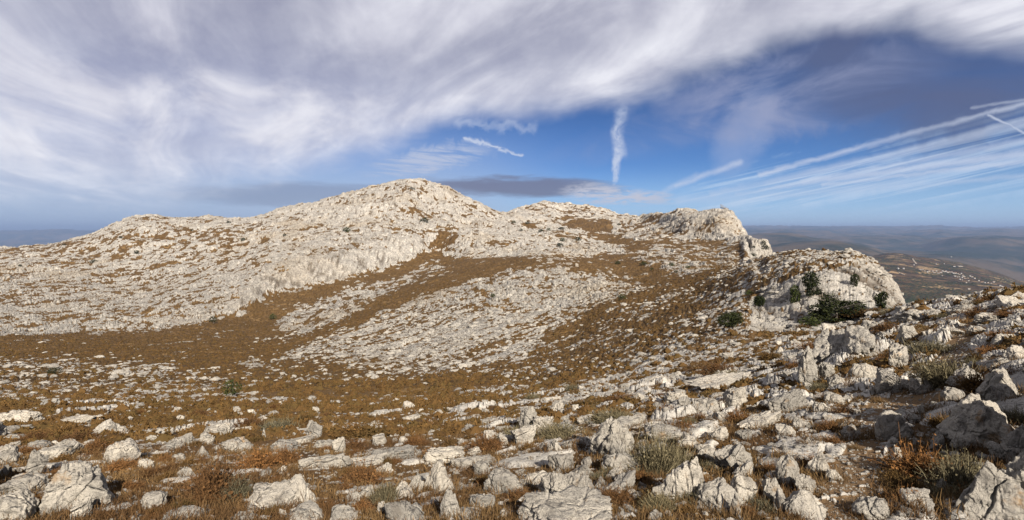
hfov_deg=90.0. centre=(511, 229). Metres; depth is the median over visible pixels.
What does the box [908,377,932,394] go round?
limestone rock
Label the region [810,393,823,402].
dry shrub
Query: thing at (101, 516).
dry shrub
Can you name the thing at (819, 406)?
limestone rock
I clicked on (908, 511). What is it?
limestone rock
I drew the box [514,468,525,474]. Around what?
limestone rock
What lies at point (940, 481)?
limestone rock
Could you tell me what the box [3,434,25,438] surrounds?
limestone rock
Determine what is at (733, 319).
evergreen bush
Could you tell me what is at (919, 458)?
dry shrub
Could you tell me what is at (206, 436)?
limestone rock
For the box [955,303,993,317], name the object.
dry shrub
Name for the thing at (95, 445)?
dry shrub
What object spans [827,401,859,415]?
dry shrub
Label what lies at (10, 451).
limestone rock
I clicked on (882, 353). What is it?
grass tussock
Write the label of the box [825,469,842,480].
limestone rock
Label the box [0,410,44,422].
limestone rock
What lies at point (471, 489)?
dry shrub
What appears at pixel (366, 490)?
limestone rock
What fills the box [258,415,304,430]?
dry shrub
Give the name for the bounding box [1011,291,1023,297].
limestone rock
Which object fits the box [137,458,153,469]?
limestone rock
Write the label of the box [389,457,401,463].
dry shrub
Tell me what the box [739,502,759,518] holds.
dry shrub
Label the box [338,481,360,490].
dry shrub
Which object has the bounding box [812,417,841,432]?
dry shrub
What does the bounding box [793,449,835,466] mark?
dry shrub
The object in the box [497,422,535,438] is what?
dry shrub
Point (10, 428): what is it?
limestone rock
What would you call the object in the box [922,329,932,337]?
limestone rock
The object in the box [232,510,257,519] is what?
limestone rock
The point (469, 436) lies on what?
dry shrub
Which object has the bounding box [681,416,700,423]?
dry shrub
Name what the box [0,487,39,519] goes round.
limestone rock
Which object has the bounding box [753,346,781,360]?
dry shrub
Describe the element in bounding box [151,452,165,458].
dry shrub
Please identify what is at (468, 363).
rubble
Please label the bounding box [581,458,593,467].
limestone rock
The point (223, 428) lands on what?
limestone rock
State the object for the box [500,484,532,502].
dry shrub
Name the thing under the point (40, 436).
dry shrub
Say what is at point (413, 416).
limestone rock
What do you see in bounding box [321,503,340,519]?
grass tussock
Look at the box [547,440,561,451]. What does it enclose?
limestone rock
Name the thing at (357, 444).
dry shrub
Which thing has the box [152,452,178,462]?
dry shrub
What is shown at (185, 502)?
dry shrub
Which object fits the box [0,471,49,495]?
limestone rock
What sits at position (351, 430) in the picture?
dry shrub
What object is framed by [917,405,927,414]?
limestone rock
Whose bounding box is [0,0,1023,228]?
sky
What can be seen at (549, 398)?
limestone rock
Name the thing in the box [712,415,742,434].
grass tussock
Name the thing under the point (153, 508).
dry shrub
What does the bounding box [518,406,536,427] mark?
limestone rock
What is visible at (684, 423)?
dry shrub
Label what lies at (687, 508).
dry shrub
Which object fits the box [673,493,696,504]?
dry shrub
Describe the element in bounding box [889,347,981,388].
dry shrub
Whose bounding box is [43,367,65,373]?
evergreen bush
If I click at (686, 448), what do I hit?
dry shrub
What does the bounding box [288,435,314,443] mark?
limestone rock
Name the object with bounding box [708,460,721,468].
limestone rock
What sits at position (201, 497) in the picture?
dry shrub
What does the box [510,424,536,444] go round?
limestone rock
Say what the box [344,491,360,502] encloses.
limestone rock
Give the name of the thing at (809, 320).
evergreen bush
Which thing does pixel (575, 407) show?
limestone rock
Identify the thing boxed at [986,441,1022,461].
limestone rock
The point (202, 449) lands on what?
limestone rock
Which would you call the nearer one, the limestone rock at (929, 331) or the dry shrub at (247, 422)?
the dry shrub at (247, 422)
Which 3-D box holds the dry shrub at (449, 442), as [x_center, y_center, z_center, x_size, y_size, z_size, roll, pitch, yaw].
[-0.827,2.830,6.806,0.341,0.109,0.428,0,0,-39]
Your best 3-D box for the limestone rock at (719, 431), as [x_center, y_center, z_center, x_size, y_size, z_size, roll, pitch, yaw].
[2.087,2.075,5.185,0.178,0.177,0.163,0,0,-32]
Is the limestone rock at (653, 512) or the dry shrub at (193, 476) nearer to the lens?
the limestone rock at (653, 512)
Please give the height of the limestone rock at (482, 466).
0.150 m
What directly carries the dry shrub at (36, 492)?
on the ground at (772, 379)
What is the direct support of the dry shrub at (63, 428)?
on the ground at (772, 379)
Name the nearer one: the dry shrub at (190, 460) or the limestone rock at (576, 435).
the dry shrub at (190, 460)
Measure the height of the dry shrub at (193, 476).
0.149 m
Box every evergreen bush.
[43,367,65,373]
[209,316,217,323]
[220,379,244,395]
[716,311,744,326]
[797,316,821,326]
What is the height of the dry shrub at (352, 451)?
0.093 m
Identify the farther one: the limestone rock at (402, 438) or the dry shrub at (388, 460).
the limestone rock at (402, 438)
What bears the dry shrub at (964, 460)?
on the ground at (772, 379)
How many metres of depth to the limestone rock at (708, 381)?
13.46 m
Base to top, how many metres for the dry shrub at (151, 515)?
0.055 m
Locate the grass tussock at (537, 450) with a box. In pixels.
[521,444,541,453]
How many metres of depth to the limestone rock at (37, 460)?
4.33 m
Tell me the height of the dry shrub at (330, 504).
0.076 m
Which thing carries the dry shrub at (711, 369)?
on the ground at (772, 379)
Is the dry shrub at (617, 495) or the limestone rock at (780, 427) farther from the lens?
the limestone rock at (780, 427)
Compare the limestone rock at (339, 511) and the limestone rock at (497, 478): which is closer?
the limestone rock at (339, 511)
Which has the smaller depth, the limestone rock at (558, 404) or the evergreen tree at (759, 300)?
the limestone rock at (558, 404)
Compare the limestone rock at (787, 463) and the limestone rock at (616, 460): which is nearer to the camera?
the limestone rock at (787, 463)
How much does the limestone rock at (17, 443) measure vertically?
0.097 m
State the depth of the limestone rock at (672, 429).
5.39 m
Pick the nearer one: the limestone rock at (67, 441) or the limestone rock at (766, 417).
the limestone rock at (766, 417)
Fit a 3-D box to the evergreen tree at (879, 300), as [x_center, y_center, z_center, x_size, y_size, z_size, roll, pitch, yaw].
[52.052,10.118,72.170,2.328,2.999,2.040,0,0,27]
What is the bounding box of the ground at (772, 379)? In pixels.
[0,290,1023,519]
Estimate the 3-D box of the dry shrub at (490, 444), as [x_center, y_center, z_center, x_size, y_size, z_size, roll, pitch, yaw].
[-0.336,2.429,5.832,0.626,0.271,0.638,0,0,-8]
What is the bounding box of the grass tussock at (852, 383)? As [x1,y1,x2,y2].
[838,376,857,386]
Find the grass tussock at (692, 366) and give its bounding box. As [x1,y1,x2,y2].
[681,357,709,372]
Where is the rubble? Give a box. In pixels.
[0,248,1023,422]
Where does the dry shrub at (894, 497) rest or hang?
on the ground at (772, 379)
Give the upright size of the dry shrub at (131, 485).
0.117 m
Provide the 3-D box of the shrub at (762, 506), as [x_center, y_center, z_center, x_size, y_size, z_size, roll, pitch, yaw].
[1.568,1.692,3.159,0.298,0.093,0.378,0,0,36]
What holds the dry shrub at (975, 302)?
on the ground at (772, 379)
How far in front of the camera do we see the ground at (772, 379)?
6.81 m
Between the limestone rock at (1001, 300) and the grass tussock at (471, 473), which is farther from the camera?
the limestone rock at (1001, 300)
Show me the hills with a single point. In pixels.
(177, 271)
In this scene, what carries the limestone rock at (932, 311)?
on the ground at (772, 379)
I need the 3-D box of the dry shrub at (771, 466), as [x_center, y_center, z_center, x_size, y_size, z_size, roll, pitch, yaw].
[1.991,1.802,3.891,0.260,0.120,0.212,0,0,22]
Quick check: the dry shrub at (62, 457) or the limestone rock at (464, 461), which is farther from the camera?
the dry shrub at (62, 457)
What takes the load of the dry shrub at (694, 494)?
on the ground at (772, 379)
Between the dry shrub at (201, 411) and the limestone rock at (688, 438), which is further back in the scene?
the dry shrub at (201, 411)
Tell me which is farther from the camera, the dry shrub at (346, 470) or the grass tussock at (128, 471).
the dry shrub at (346, 470)
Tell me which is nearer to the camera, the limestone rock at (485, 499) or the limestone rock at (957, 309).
the limestone rock at (485, 499)
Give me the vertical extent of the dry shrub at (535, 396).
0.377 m
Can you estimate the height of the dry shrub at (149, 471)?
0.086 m
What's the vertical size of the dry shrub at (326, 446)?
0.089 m
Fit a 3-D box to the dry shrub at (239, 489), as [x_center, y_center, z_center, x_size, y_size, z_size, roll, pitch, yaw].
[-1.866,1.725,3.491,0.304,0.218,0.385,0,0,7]
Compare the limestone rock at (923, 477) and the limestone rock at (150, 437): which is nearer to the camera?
the limestone rock at (923, 477)
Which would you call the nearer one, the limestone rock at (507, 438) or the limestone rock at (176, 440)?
the limestone rock at (507, 438)
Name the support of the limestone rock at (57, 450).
on the ground at (772, 379)
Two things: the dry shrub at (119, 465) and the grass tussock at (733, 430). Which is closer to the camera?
the dry shrub at (119, 465)
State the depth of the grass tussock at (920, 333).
13.48 m
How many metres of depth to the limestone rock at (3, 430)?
9.19 m
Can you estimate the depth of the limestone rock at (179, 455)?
5.55 m
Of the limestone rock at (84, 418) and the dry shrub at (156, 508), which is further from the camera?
the limestone rock at (84, 418)
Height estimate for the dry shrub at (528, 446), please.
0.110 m
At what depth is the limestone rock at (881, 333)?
17.25 m
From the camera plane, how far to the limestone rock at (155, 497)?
3.16 m
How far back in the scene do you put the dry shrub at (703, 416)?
6.92 m
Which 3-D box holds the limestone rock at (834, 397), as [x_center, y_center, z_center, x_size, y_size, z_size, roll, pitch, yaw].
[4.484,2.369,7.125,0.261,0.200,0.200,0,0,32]
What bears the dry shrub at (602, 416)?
on the ground at (772, 379)
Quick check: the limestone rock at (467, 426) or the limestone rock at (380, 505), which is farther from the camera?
the limestone rock at (467, 426)
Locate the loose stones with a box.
[0,291,1023,519]
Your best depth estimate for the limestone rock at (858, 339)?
12.67 m
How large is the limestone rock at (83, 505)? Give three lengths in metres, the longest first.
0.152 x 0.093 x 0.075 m
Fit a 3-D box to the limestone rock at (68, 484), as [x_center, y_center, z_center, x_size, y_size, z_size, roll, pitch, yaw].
[-2.710,1.643,3.231,0.408,0.379,0.315,0,0,-32]
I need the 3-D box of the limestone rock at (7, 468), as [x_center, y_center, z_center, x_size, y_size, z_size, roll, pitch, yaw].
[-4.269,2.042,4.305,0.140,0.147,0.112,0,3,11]
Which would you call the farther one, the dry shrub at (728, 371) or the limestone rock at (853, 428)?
the dry shrub at (728, 371)
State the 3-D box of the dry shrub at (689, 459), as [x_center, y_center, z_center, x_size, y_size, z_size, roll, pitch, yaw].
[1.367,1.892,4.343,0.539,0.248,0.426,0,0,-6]
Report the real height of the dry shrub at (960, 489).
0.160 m
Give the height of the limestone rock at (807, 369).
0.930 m
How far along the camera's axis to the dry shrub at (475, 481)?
4.15 m
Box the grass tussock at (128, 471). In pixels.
[113,465,141,477]
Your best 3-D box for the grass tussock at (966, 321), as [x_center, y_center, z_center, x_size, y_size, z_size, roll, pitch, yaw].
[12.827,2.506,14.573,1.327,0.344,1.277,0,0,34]
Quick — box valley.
[0,225,1023,303]
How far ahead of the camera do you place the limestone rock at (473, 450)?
5.70 m
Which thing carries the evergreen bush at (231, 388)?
on the ground at (772, 379)
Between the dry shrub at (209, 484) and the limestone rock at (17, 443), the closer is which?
the dry shrub at (209, 484)
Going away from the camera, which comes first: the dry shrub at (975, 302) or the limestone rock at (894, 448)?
the limestone rock at (894, 448)
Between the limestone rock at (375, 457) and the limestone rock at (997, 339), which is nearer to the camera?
the limestone rock at (375, 457)
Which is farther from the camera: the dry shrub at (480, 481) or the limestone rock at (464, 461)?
the limestone rock at (464, 461)
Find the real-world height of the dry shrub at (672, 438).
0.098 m
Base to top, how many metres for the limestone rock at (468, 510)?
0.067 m
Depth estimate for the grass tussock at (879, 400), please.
6.89 m
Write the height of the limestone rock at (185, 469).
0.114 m
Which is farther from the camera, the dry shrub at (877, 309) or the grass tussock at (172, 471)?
the dry shrub at (877, 309)
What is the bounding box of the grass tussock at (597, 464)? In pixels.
[589,454,602,468]
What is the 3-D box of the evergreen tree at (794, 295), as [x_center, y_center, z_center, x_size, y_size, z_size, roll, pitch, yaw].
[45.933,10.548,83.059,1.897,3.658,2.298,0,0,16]
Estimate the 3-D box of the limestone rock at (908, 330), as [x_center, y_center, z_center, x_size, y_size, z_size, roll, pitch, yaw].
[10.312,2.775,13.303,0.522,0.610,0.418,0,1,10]
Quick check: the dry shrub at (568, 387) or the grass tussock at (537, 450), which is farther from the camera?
the dry shrub at (568, 387)
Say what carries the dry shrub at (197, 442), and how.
on the ground at (772, 379)
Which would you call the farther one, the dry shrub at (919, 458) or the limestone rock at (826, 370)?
the limestone rock at (826, 370)
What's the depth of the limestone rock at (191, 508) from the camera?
3.07 m
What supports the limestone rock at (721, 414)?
on the ground at (772, 379)
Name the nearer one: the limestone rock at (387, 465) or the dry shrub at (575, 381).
the limestone rock at (387, 465)
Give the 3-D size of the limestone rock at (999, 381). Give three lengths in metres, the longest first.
0.459 x 0.411 x 0.367 m
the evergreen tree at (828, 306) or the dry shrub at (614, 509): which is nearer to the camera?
the dry shrub at (614, 509)
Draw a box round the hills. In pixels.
[0,178,904,394]
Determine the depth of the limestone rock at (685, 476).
3.34 m
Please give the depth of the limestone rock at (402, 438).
7.11 m
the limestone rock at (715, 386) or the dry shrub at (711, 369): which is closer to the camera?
the limestone rock at (715, 386)
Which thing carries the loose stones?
on the ground at (772, 379)
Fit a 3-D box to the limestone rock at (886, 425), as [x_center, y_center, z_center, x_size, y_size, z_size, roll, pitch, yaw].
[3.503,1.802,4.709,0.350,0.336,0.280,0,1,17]
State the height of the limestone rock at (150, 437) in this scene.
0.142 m
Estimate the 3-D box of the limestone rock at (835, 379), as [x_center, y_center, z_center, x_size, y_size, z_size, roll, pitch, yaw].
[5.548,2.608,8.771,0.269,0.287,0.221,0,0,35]
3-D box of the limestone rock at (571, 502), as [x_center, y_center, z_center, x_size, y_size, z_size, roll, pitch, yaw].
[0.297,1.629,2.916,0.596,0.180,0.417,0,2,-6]
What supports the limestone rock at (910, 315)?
on the ground at (772, 379)
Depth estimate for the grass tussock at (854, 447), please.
4.46 m
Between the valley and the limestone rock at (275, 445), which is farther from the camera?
the valley
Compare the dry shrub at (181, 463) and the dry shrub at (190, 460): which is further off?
the dry shrub at (190, 460)
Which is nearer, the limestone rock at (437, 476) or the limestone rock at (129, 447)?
the limestone rock at (437, 476)
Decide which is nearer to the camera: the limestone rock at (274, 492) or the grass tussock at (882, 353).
the limestone rock at (274, 492)
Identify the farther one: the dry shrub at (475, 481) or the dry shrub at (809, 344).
the dry shrub at (809, 344)
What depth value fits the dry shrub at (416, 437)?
7.24 m
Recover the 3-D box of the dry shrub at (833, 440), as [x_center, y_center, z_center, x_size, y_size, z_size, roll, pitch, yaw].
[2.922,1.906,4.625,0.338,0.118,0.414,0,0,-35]
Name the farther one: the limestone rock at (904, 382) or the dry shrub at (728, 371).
the dry shrub at (728, 371)
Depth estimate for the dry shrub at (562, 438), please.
6.21 m
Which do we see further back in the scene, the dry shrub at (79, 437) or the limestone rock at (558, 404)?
the limestone rock at (558, 404)
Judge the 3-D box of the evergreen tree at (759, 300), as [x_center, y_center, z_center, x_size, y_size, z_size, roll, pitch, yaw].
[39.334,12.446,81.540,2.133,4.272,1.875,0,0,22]
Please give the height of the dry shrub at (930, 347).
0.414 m
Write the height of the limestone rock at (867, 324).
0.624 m
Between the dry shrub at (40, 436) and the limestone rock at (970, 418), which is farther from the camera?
the dry shrub at (40, 436)
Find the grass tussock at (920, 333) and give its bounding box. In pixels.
[891,321,962,336]
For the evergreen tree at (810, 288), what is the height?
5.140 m
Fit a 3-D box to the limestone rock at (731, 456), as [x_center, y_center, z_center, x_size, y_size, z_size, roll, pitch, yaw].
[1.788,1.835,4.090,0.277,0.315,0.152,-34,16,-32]
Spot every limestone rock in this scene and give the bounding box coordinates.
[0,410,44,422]
[0,422,7,435]
[0,444,19,463]
[0,464,13,477]
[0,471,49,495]
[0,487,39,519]
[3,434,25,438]
[7,424,33,431]
[9,441,20,445]
[24,449,48,472]
[27,439,51,448]
[29,442,79,459]
[36,460,117,516]
[53,438,83,451]
[60,414,102,423]
[70,495,92,519]
[92,419,128,433]
[102,438,141,462]
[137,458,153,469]
[141,490,167,510]
[146,427,173,433]
[146,435,158,440]
[161,442,181,451]
[163,505,211,519]
[166,437,183,444]
[171,453,185,461]
[176,466,194,475]
[178,432,195,444]
[195,445,208,456]
[198,432,214,444]
[204,422,235,434]
[221,436,251,451]
[232,406,240,411]
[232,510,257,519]
[245,479,298,511]
[259,469,271,475]
[269,439,299,451]
[283,499,323,519]
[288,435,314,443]
[289,474,316,503]
[298,453,352,468]
[306,420,322,438]
[314,440,332,447]
[330,503,357,519]
[332,437,345,452]
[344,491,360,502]
[347,452,386,468]
[361,485,374,497]
[362,444,421,459]
[372,433,386,444]
[376,462,392,474]
[376,501,384,514]
[384,500,425,519]
[396,480,414,498]
[398,436,406,442]
[402,413,427,419]
[403,401,414,407]
[409,472,425,492]
[423,446,464,463]
[424,459,454,491]
[439,488,459,519]
[449,455,496,468]
[457,507,481,519]
[461,423,474,431]
[465,446,480,455]
[469,493,495,508]
[473,460,489,475]
[483,430,497,439]
[483,467,523,494]
[494,426,507,430]
[498,432,512,444]
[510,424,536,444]
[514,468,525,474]
[517,485,612,519]
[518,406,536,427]
[518,478,529,488]
[523,470,547,487]
[533,415,553,430]
[538,472,594,493]
[540,396,561,400]
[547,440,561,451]
[547,453,573,470]
[551,400,563,410]
[562,441,571,448]
[571,404,579,411]
[571,433,585,438]
[572,464,594,476]
[577,413,597,423]
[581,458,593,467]
[589,416,633,456]
[595,476,606,488]
[597,415,646,430]
[601,452,642,473]
[606,467,622,481]
[606,470,636,492]
[619,383,629,387]
[632,392,644,399]
[644,375,666,379]
[644,423,689,440]
[645,420,659,426]
[649,509,661,519]
[650,456,704,500]
[664,390,687,402]
[677,431,699,447]
[682,371,752,389]
[692,397,720,412]
[692,477,744,513]
[694,444,715,459]
[706,426,728,440]
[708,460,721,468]
[710,385,719,388]
[711,392,723,397]
[712,411,730,422]
[713,443,752,470]
[722,352,733,358]
[722,387,747,406]
[729,490,740,516]
[730,472,758,503]
[732,459,754,476]
[734,429,751,439]
[737,410,781,429]
[762,477,782,498]
[768,388,806,412]
[772,488,786,512]
[773,340,781,344]
[774,454,799,486]
[775,423,795,435]
[783,489,827,519]
[788,339,801,345]
[792,416,810,429]
[795,473,815,491]
[797,346,818,383]
[802,450,829,475]
[811,401,830,411]
[812,328,844,363]
[818,361,834,378]
[821,323,835,329]
[823,391,844,404]
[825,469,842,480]
[827,374,844,384]
[840,424,860,439]
[843,325,875,356]
[848,363,875,377]
[851,496,892,519]
[860,320,880,330]
[864,311,875,316]
[873,368,901,394]
[874,410,912,440]
[876,331,890,336]
[888,342,908,366]
[889,444,902,462]
[895,309,925,322]
[895,325,918,343]
[899,487,936,519]
[900,505,913,517]
[901,379,908,389]
[907,413,920,422]
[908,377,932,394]
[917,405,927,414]
[917,472,931,484]
[922,308,941,318]
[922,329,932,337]
[928,429,946,450]
[931,478,954,490]
[936,393,1014,448]
[940,386,964,401]
[945,367,982,386]
[947,304,971,314]
[949,327,963,334]
[949,438,967,451]
[953,460,1023,519]
[960,300,971,304]
[966,325,985,334]
[972,312,1001,323]
[976,368,1019,401]
[977,453,996,463]
[982,357,1010,368]
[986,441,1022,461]
[987,304,996,309]
[990,333,1015,346]
[991,288,1010,295]
[994,295,1023,308]
[1001,448,1023,488]
[1002,345,1023,359]
[1002,423,1023,448]
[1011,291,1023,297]
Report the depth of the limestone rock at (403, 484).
3.55 m
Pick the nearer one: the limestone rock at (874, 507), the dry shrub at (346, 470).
the limestone rock at (874, 507)
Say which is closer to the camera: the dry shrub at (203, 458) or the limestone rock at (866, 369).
the dry shrub at (203, 458)
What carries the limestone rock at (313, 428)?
on the ground at (772, 379)
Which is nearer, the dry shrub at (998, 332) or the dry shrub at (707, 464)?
the dry shrub at (707, 464)
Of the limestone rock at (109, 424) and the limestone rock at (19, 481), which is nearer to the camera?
the limestone rock at (19, 481)
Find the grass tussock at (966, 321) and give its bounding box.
[938,314,973,323]
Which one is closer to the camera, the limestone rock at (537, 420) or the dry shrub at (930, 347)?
the limestone rock at (537, 420)
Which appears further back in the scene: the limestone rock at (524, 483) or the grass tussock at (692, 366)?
the grass tussock at (692, 366)
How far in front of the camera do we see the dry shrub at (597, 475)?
3.96 m
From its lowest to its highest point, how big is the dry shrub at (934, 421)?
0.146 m
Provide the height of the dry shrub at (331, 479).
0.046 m
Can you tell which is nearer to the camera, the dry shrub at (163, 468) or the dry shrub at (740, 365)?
the dry shrub at (163, 468)
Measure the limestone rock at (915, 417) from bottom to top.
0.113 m
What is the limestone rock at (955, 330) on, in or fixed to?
on the ground at (772, 379)
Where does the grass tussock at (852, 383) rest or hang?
on the ground at (772, 379)
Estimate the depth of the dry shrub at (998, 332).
9.59 m
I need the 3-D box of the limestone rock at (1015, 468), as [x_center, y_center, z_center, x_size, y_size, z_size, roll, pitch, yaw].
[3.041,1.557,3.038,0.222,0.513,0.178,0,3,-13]
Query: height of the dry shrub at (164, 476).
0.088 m
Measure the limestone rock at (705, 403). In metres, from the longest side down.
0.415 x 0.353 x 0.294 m
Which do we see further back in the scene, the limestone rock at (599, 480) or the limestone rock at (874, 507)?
the limestone rock at (599, 480)
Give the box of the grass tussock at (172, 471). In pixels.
[151,464,197,478]
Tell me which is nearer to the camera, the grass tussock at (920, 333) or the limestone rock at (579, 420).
the limestone rock at (579, 420)
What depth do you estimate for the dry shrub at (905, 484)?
3.47 m
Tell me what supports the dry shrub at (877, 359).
on the ground at (772, 379)
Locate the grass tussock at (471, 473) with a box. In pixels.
[454,461,488,477]
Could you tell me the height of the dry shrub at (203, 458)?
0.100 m
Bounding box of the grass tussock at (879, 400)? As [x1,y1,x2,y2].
[869,395,891,402]
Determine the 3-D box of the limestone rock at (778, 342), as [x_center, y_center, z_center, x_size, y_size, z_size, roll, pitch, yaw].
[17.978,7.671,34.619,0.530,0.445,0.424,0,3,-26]
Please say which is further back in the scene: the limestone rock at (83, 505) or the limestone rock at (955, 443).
the limestone rock at (955, 443)
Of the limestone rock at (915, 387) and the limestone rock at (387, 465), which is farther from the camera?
the limestone rock at (915, 387)
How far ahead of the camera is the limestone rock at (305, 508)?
3.01 m
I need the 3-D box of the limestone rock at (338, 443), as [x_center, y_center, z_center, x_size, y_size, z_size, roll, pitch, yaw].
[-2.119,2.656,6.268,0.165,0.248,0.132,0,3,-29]
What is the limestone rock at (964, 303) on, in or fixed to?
on the ground at (772, 379)
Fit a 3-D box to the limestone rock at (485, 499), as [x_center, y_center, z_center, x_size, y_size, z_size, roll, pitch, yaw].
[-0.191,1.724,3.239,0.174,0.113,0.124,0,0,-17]
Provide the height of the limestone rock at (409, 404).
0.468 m
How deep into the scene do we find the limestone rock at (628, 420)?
7.04 m
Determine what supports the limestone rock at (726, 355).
on the ground at (772, 379)
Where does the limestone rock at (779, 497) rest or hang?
on the ground at (772, 379)
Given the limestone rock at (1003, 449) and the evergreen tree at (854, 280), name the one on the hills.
the evergreen tree at (854, 280)
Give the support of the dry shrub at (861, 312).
on the hills
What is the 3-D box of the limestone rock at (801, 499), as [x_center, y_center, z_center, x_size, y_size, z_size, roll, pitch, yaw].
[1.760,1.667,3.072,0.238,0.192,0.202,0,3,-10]
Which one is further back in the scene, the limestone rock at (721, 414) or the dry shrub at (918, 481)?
the limestone rock at (721, 414)
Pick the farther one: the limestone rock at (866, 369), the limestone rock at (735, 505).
the limestone rock at (866, 369)
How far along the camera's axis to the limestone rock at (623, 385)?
19.89 m
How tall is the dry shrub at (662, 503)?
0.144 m
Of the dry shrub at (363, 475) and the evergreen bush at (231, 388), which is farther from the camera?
the evergreen bush at (231, 388)
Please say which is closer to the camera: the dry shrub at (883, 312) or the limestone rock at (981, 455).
the limestone rock at (981, 455)
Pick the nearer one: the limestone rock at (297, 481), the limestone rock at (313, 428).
the limestone rock at (297, 481)
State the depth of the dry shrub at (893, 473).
3.67 m
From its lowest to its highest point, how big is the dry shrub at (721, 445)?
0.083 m
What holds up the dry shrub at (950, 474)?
on the ground at (772, 379)
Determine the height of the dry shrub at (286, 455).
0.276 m
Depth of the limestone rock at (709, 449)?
4.46 m
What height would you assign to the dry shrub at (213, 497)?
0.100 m
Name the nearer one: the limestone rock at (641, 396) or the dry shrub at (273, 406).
the limestone rock at (641, 396)
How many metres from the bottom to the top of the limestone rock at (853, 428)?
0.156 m
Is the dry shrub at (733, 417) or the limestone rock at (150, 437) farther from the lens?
the limestone rock at (150, 437)
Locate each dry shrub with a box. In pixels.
[9,427,52,441]
[18,444,41,455]
[28,485,43,499]
[37,423,92,434]
[48,427,116,441]
[51,452,76,462]
[71,449,103,459]
[81,435,113,450]
[88,436,115,444]
[96,509,115,519]
[102,457,138,472]
[115,477,148,491]
[132,464,166,478]
[140,504,163,514]
[141,504,169,515]
[141,510,162,519]
[150,471,175,481]
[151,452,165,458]
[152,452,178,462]
[154,460,179,475]
[163,498,205,508]
[171,443,260,502]
[175,460,189,467]
[180,457,200,464]
[183,492,209,504]
[186,465,213,482]
[188,439,203,446]
[191,407,209,414]
[194,455,208,463]
[204,489,225,503]
[214,472,259,502]
[229,415,266,427]
[231,444,291,468]
[245,437,259,442]
[257,503,291,518]
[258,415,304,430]
[267,403,280,408]
[270,437,303,465]
[287,414,316,420]
[316,444,331,451]
[318,499,343,511]
[327,476,339,481]
[329,416,397,439]
[331,436,370,449]
[334,458,395,487]
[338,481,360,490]
[339,467,350,475]
[348,448,358,454]
[351,499,375,515]
[366,476,401,503]
[382,456,392,464]
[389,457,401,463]
[401,436,427,445]
[409,433,427,440]
[440,436,460,446]
[455,430,507,453]
[462,433,478,439]
[465,473,489,483]
[465,485,478,493]
[474,474,486,488]
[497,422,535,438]
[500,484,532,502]
[522,441,537,450]
[523,390,539,399]
[534,419,590,440]
[554,433,567,439]
[558,381,586,390]
[569,379,583,384]
[573,399,597,405]
[576,405,635,424]
[588,465,612,481]
[598,484,639,506]
[601,390,637,401]
[611,502,621,513]
[622,416,684,474]
[628,483,662,505]
[633,469,655,481]
[635,462,652,484]
[638,490,684,511]
[656,441,701,468]
[664,435,677,445]
[668,417,697,431]
[669,442,694,452]
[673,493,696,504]
[677,503,699,513]
[680,478,709,506]
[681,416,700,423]
[684,358,741,375]
[687,411,708,420]
[699,454,725,471]
[708,367,753,373]
[714,442,732,449]
[723,408,748,422]
[732,362,745,367]
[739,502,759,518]
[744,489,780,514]
[748,484,772,505]
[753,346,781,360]
[754,402,768,410]
[755,460,774,472]
[781,357,797,369]
[792,323,813,328]
[792,339,813,348]
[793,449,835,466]
[804,378,828,389]
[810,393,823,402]
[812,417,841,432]
[815,432,850,445]
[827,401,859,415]
[841,307,865,317]
[865,306,884,311]
[867,422,963,485]
[869,318,899,332]
[870,351,888,360]
[871,461,913,482]
[877,471,933,497]
[878,479,936,508]
[879,305,890,314]
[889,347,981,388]
[898,335,962,353]
[904,472,933,486]
[912,437,983,494]
[920,413,948,428]
[926,444,992,475]
[926,477,968,502]
[929,312,948,318]
[941,480,968,497]
[947,366,990,392]
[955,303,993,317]
[958,349,988,360]
[963,356,978,363]
[970,299,983,304]
[973,344,996,355]
[976,329,1014,336]
[990,308,1022,316]
[998,404,1023,424]
[1000,362,1021,375]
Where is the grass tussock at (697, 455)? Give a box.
[686,449,709,463]
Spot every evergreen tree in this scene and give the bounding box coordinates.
[753,295,765,318]
[789,285,802,302]
[799,270,823,296]
[807,290,869,321]
[848,273,859,286]
[872,291,888,308]
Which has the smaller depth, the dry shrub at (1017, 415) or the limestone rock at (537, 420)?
the dry shrub at (1017, 415)
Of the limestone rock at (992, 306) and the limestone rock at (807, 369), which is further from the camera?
the limestone rock at (992, 306)
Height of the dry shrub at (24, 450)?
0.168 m
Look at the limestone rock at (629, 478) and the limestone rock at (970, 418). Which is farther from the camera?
the limestone rock at (970, 418)
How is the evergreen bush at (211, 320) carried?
on the hills
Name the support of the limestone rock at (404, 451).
on the ground at (772, 379)
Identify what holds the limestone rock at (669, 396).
on the ground at (772, 379)
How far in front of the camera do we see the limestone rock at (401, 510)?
2.90 m
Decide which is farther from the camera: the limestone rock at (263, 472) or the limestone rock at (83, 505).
the limestone rock at (263, 472)
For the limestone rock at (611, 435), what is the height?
0.484 m
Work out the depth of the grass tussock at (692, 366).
23.46 m
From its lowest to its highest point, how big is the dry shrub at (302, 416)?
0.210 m
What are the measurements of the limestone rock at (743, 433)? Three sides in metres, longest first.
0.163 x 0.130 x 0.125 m
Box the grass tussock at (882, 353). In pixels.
[867,346,888,357]
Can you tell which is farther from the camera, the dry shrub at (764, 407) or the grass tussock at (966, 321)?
the grass tussock at (966, 321)
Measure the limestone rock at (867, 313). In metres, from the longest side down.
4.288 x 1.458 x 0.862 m
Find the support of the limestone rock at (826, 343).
on the ground at (772, 379)
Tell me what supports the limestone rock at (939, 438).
on the ground at (772, 379)
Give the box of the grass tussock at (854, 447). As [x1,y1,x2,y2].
[842,442,863,451]
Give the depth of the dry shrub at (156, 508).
3.10 m
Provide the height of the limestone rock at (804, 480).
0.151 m
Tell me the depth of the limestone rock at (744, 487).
3.29 m
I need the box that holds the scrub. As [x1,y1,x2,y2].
[0,248,1023,446]

